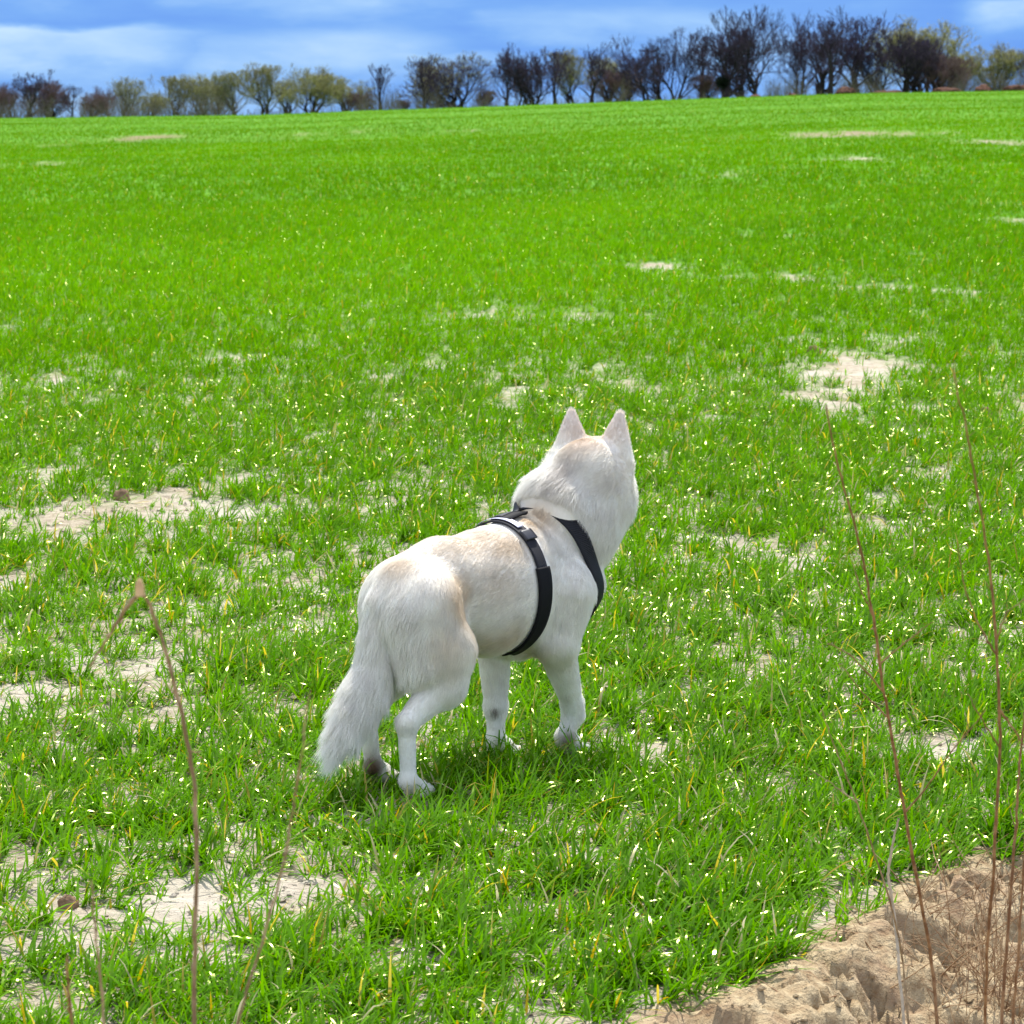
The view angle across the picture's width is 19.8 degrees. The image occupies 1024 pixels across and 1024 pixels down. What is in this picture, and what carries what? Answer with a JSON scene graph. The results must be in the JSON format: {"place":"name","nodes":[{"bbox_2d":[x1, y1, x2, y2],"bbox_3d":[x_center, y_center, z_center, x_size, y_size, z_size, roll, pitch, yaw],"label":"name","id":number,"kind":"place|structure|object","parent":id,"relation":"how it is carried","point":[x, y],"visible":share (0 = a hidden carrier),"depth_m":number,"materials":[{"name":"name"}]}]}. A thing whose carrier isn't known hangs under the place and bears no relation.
{"place":"outdoors","nodes":[
{"label":"outdoors","id":0,"kind":"place"},
{"bbox_2d":[0,91,1023,1023],"bbox_3d":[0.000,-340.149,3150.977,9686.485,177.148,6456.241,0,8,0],"label":"ground","id":1,"kind":"structure","parent":0,"point":[860,993],"depth_m":8.18,"materials":[{"name":"soil"}]},
{"bbox_2d":[0,84,22,117],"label":"bare tree","id":2,"kind":"object","parent":1,"relation":"on","point":[13,99],"visible":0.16,"depth_m":324.06,"materials":[{"name":"brown plant"}]},
{"bbox_2d":[0,81,24,116],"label":"bare tree","id":3,"kind":"object","parent":1,"relation":"on","point":[4,91],"visible":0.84,"depth_m":317.97,"materials":[{"name":"brown plant"}]},
{"bbox_2d":[7,69,62,117],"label":"bare tree","id":4,"kind":"object","parent":1,"relation":"on","point":[26,86],"visible":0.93,"depth_m":315.08,"materials":[{"name":"brown plant"}]},
{"bbox_2d":[18,78,74,117],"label":"bare tree","id":5,"kind":"object","parent":1,"relation":"on","point":[54,95],"visible":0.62,"depth_m":321.26,"materials":[{"name":"brown plant"}]},
{"bbox_2d":[60,954,73,1023],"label":"weed stalk","id":6,"kind":"object","parent":1,"relation":"on","point":[69,1000],"visible":1,"depth_m":2.83,"materials":[{"name":"brown plant"}]},
{"bbox_2d":[57,894,79,909],"bbox_3d":[-0.849,0.750,5.614,0.043,0.038,0.036,0,8,0],"label":"soil clod","id":7,"kind":"object","parent":1,"relation":"on","point":[65,899],"visible":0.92,"depth_m":5.60,"materials":[{"name":"brown soil"}]},
{"bbox_2d":[60,84,83,116],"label":"bare tree","id":8,"kind":"object","parent":1,"relation":"on","point":[73,88],"visible":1,"depth_m":312.94,"materials":[{"name":"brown plant"}]},
{"bbox_2d":[74,93,113,116],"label":"bare shrub","id":9,"kind":"object","parent":1,"relation":"on","point":[99,100],"visible":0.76,"depth_m":316.25,"materials":[{"name":"brown plant"}]},
{"bbox_2d":[91,880,104,1023],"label":"weed stalk","id":10,"kind":"object","parent":1,"relation":"on","point":[100,975],"visible":1,"depth_m":2.83,"materials":[{"name":"brown plant"}]},
{"bbox_2d":[84,86,119,113],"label":"bare tree","id":11,"kind":"object","parent":1,"relation":"on","point":[100,92],"visible":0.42,"depth_m":320.46,"materials":[{"name":"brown plant"}]},
{"bbox_2d":[112,488,130,500],"bbox_3d":[-1.523,-0.060,11.444,0.071,0.066,0.064,0,8,0],"label":"soil clod","id":12,"kind":"object","parent":1,"relation":"on","point":[117,493],"visible":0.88,"depth_m":11.43,"materials":[{"name":"brown soil"}]},
{"bbox_2d":[107,75,150,116],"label":"budding tree","id":13,"kind":"object","parent":1,"relation":"on","point":[131,90],"visible":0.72,"depth_m":326.18,"materials":[{"name":"green plant"}]},
{"bbox_2d":[89,578,201,1023],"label":"weed stalk","id":14,"kind":"object","parent":1,"relation":"on","point":[139,589],"visible":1,"depth_m":2.86,"materials":[{"name":"plant"}]},
{"bbox_2d":[132,92,170,115],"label":"budding shrub","id":15,"kind":"object","parent":1,"relation":"on","point":[153,100],"visible":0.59,"depth_m":318.60,"materials":[{"name":"green plant"}]},
{"bbox_2d":[134,74,207,114],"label":"budding tree","id":16,"kind":"object","parent":1,"relation":"on","point":[172,84],"visible":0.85,"depth_m":323.36,"materials":[{"name":"green plant"}]},
{"bbox_2d":[175,72,218,115],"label":"budding tree","id":17,"kind":"object","parent":1,"relation":"on","point":[197,83],"visible":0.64,"depth_m":326.40,"materials":[{"name":"green plant"}]},
{"bbox_2d":[198,82,241,115],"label":"budding tree","id":18,"kind":"object","parent":1,"relation":"on","point":[218,100],"visible":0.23,"depth_m":328.30,"materials":[{"name":"green plant"}]},
{"bbox_2d":[195,68,258,114],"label":"budding tree","id":19,"kind":"object","parent":1,"relation":"on","point":[229,80],"visible":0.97,"depth_m":315.95,"materials":[{"name":"green plant"}]},
{"bbox_2d":[231,62,311,113],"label":"budding tree","id":20,"kind":"object","parent":1,"relation":"on","point":[267,79],"visible":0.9,"depth_m":319.04,"materials":[{"name":"green plant"}]},
{"bbox_2d":[236,693,310,1023],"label":"weed stalk","id":21,"kind":"object","parent":1,"relation":"on","point":[268,917],"visible":1,"depth_m":2.70,"materials":[{"name":"brown plant"}]},
{"bbox_2d":[269,77,305,113],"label":"budding tree","id":22,"kind":"object","parent":1,"relation":"on","point":[288,106],"visible":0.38,"depth_m":326.59,"materials":[{"name":"green plant"}]},
{"bbox_2d":[275,64,352,112],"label":"budding tree","id":23,"kind":"object","parent":1,"relation":"on","point":[318,88],"visible":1,"depth_m":313.88,"materials":[{"name":"green plant"}]},
{"bbox_2d":[314,78,376,111],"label":"budding tree","id":24,"kind":"object","parent":1,"relation":"on","point":[350,90],"visible":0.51,"depth_m":324.90,"materials":[{"name":"green plant"}]},
{"bbox_2d":[338,91,383,110],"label":"bare shrub","id":25,"kind":"object","parent":1,"relation":"on","point":[353,101],"visible":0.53,"depth_m":322.76,"materials":[{"name":"brown plant"}]},
{"bbox_2d":[366,63,395,109],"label":"bare tree","id":26,"kind":"object","parent":1,"relation":"on","point":[380,83],"visible":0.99,"depth_m":314.34,"materials":[{"name":"brown plant"}]},
{"bbox_2d":[394,98,411,108],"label":"bare shrub","id":27,"kind":"object","parent":1,"relation":"on","point":[403,103],"visible":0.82,"depth_m":318.45,"materials":[{"name":"brown plant"}]},
{"bbox_2d":[404,57,443,108],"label":"bare tree","id":28,"kind":"object","parent":1,"relation":"on","point":[422,63],"visible":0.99,"depth_m":312.49,"materials":[{"name":"brown plant"}]},
{"bbox_2d":[398,51,501,108],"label":"budding tree","id":29,"kind":"object","parent":1,"relation":"on","point":[447,84],"visible":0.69,"depth_m":318.57,"materials":[{"name":"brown plant"}]},
{"bbox_2d":[309,407,638,798],"bbox_3d":[-0.046,0.193,6.728,0.319,0.810,1.014,7,10,41],"label":"dog","id":30,"kind":"object","parent":1,"relation":"on","point":[524,579],"visible":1,"depth_m":6.62},
{"bbox_2d":[474,89,502,105],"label":"bare shrub","id":31,"kind":"object","parent":1,"relation":"on","point":[484,93],"visible":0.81,"depth_m":318.80,"materials":[{"name":"brown plant"}]},
{"bbox_2d":[488,54,523,105],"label":"bare tree","id":32,"kind":"object","parent":1,"relation":"on","point":[506,82],"visible":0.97,"depth_m":314.78,"materials":[{"name":"brown plant"}]},
{"bbox_2d":[0,90,1023,1023],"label":"grass","id":33,"kind":"structure","parent":1,"relation":"on","point":[444,908],"depth_m":10.48,"materials":[{"name":"green plant"}]},
{"bbox_2d":[0,65,1023,117],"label":"scrub","id":34,"kind":"object","parent":1,"relation":"on","point":[132,110],"visible":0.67,"depth_m":310.05,"materials":[{"name":"green plant"}]},
{"bbox_2d":[499,60,548,105],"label":"bare tree","id":35,"kind":"object","parent":1,"relation":"on","point":[520,100],"visible":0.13,"depth_m":324.00,"materials":[{"name":"brown plant"}]},
{"bbox_2d":[490,42,570,104],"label":"bare tree","id":36,"kind":"object","parent":1,"relation":"on","point":[517,72],"visible":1,"depth_m":314.86,"materials":[{"name":"brown plant"}]},
{"bbox_2d":[540,47,574,103],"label":"bare tree","id":37,"kind":"object","parent":1,"relation":"on","point":[553,75],"visible":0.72,"depth_m":322.22,"materials":[{"name":"brown plant"}]},
{"bbox_2d":[531,47,594,102],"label":"budding tree","id":38,"kind":"object","parent":1,"relation":"on","point":[566,92],"visible":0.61,"depth_m":326.89,"materials":[{"name":"green plant"}]},
{"bbox_2d":[564,42,615,102],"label":"bare tree","id":39,"kind":"object","parent":1,"relation":"on","point":[593,73],"visible":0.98,"depth_m":313.91,"materials":[{"name":"brown plant"}]},
{"bbox_2d":[579,55,634,101],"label":"budding tree","id":40,"kind":"object","parent":1,"relation":"on","point":[612,64],"visible":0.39,"depth_m":323.66,"materials":[{"name":"green plant"}]},
{"bbox_2d":[578,69,646,101],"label":"bare shrub","id":41,"kind":"object","parent":1,"relation":"on","point":[612,80],"visible":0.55,"depth_m":321.13,"materials":[{"name":"brown plant"}]},
{"bbox_2d":[584,35,672,100],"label":"bare tree","id":42,"kind":"object","parent":1,"relation":"on","point":[642,88],"visible":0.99,"depth_m":313.59,"materials":[{"name":"brown plant"}]},
{"bbox_2d":[621,49,676,99],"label":"bare tree","id":43,"kind":"object","parent":1,"relation":"on","point":[666,68],"visible":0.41,"depth_m":324.13,"materials":[{"name":"brown plant"}]},
{"bbox_2d":[631,26,718,99],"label":"bare tree","id":44,"kind":"object","parent":1,"relation":"on","point":[688,56],"visible":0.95,"depth_m":315.41,"materials":[{"name":"brown plant"}]},
{"bbox_2d":[686,72,720,98],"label":"bare shrub","id":45,"kind":"object","parent":1,"relation":"on","point":[705,87],"visible":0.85,"depth_m":319.08,"materials":[{"name":"brown plant"}]},
{"bbox_2d":[688,46,718,98],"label":"bare tree","id":46,"kind":"object","parent":1,"relation":"on","point":[702,64],"visible":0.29,"depth_m":322.25,"materials":[{"name":"brown plant"}]},
{"bbox_2d":[697,34,768,96],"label":"bare tree","id":47,"kind":"object","parent":1,"relation":"on","point":[740,89],"visible":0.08,"depth_m":326.84,"materials":[{"name":"brown plant"}]},
{"bbox_2d":[691,21,778,97],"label":"bare tree","id":48,"kind":"object","parent":1,"relation":"on","point":[722,82],"visible":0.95,"depth_m":314.52,"materials":[{"name":"brown plant"}]},
{"bbox_2d":[704,4,802,94],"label":"bare tree","id":49,"kind":"object","parent":1,"relation":"on","point":[749,75],"visible":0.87,"depth_m":314.88,"materials":[{"name":"brown plant"}]},
{"bbox_2d":[761,9,836,94],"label":"bare tree","id":50,"kind":"object","parent":1,"relation":"on","point":[803,61],"visible":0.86,"depth_m":320.93,"materials":[{"name":"brown plant"}]},
{"bbox_2d":[806,345,820,355],"bbox_3d":[1.830,-0.970,17.796,0.098,0.092,0.084,0,8,0],"label":"soil clod","id":51,"kind":"object","parent":1,"relation":"on","point":[810,347],"visible":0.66,"depth_m":17.77,"materials":[{"name":"beige soil"}]},
{"bbox_2d":[788,20,871,94],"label":"bare tree","id":52,"kind":"object","parent":1,"relation":"on","point":[820,85],"visible":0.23,"depth_m":327.54,"materials":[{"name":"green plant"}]},
{"bbox_2d":[802,12,861,93],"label":"bare tree","id":53,"kind":"object","parent":1,"relation":"on","point":[831,68],"visible":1,"depth_m":314.11,"materials":[{"name":"brown plant"}]},
{"bbox_2d":[835,86,855,93],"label":"earth heap","id":54,"kind":"object","parent":1,"relation":"on","point":[844,90],"visible":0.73,"depth_m":299.54,"materials":[{"name":"brown soil"}]},
{"bbox_2d":[798,5,902,92],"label":"bare tree","id":55,"kind":"object","parent":1,"relation":"on","point":[857,64],"visible":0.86,"depth_m":318.50,"materials":[{"name":"brown plant"}]},
{"bbox_2d":[808,709,909,1023],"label":"weed stalk","id":56,"kind":"object","parent":1,"relation":"on","point":[900,947],"visible":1,"depth_m":4.54,"materials":[{"name":"brown plant"}]},
{"bbox_2d":[832,32,909,92],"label":"bare tree","id":57,"kind":"object","parent":1,"relation":"on","point":[877,58],"visible":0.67,"depth_m":320.74,"materials":[{"name":"brown plant"}]},
{"bbox_2d":[873,90,903,92],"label":"earth heap","id":58,"kind":"object","parent":1,"relation":"on","point":[893,91],"visible":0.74,"depth_m":299.85,"materials":[{"name":"brown soil"}]},
{"bbox_2d":[757,786,1023,1023],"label":"dry grass","id":59,"kind":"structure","parent":1,"relation":"on","point":[998,972],"depth_m":5.38,"materials":[{"name":"plant"}]},
{"bbox_2d":[887,818,904,1023],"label":"weed stalk","id":60,"kind":"object","parent":1,"relation":"on","point":[896,936],"visible":0.98,"depth_m":4.89,"materials":[{"name":"plant"}]},
{"bbox_2d":[825,404,986,1023],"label":"weed stalk","id":61,"kind":"object","parent":1,"relation":"on","point":[905,810],"visible":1,"depth_m":4.34,"materials":[{"name":"brown plant"}]},
{"bbox_2d":[877,24,956,92],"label":"bare tree","id":62,"kind":"object","parent":1,"relation":"on","point":[920,55],"visible":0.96,"depth_m":313.42,"materials":[{"name":"brown plant"}]},
{"bbox_2d":[862,14,981,91],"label":"budding tree","id":63,"kind":"object","parent":1,"relation":"on","point":[945,36],"visible":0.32,"depth_m":328.77,"materials":[{"name":"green plant"}]},
{"bbox_2d":[931,87,961,91],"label":"earth heap","id":64,"kind":"object","parent":1,"relation":"on","point":[945,89],"visible":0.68,"depth_m":299.68,"materials":[{"name":"brown soil"}]},
{"bbox_2d":[916,54,977,90],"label":"bare tree","id":65,"kind":"object","parent":1,"relation":"on","point":[943,73],"visible":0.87,"depth_m":312.73,"materials":[{"name":"brown plant"}]},
{"bbox_2d":[944,54,985,90],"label":"budding tree","id":66,"kind":"object","parent":1,"relation":"on","point":[965,78],"visible":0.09,"depth_m":325.82,"materials":[{"name":"green plant"}]},
{"bbox_2d":[975,84,991,91],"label":"earth heap","id":67,"kind":"object","parent":1,"relation":"on","point":[982,87],"visible":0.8,"depth_m":299.54,"materials":[{"name":"brown soil"}]},
{"bbox_2d":[949,368,1023,1023],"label":"weed stalk","id":68,"kind":"object","parent":1,"relation":"on","point":[1000,711],"visible":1,"depth_m":3.88,"materials":[{"name":"brown plant"}]},
{"bbox_2d":[949,42,1023,90],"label":"budding tree","id":69,"kind":"object","parent":1,"relation":"on","point":[1005,59],"visible":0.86,"depth_m":316.80,"materials":[{"name":"green plant"}]},
{"bbox_2d":[1000,713,1023,1023],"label":"weed stalk","id":70,"kind":"object","parent":1,"relation":"on","point":[1009,911],"visible":0.96,"depth_m":4.17,"materials":[{"name":"brown plant"}]},
{"bbox_2d":[1002,85,1023,90],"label":"earth heap","id":71,"kind":"object","parent":1,"relation":"on","point":[1015,87],"visible":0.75,"depth_m":299.34,"materials":[{"name":"brown soil"}]},
{"bbox_2d":[1009,856,1023,1023],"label":"weed stalk","id":72,"kind":"object","parent":1,"relation":"on","point":[1018,956],"visible":1,"depth_m":4.07,"materials":[{"name":"brown plant"}]},
{"bbox_2d":[1015,50,1023,83],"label":"bare tree","id":73,"kind":"object","parent":1,"relation":"on","point":[1022,63],"visible":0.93,"depth_m":314.21,"materials":[{"name":"brown plant"}]},
{"bbox_2d":[0,0,1023,117],"label":"sky","id":74,"kind":"structure","parent":0,"point":[88,44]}
]}

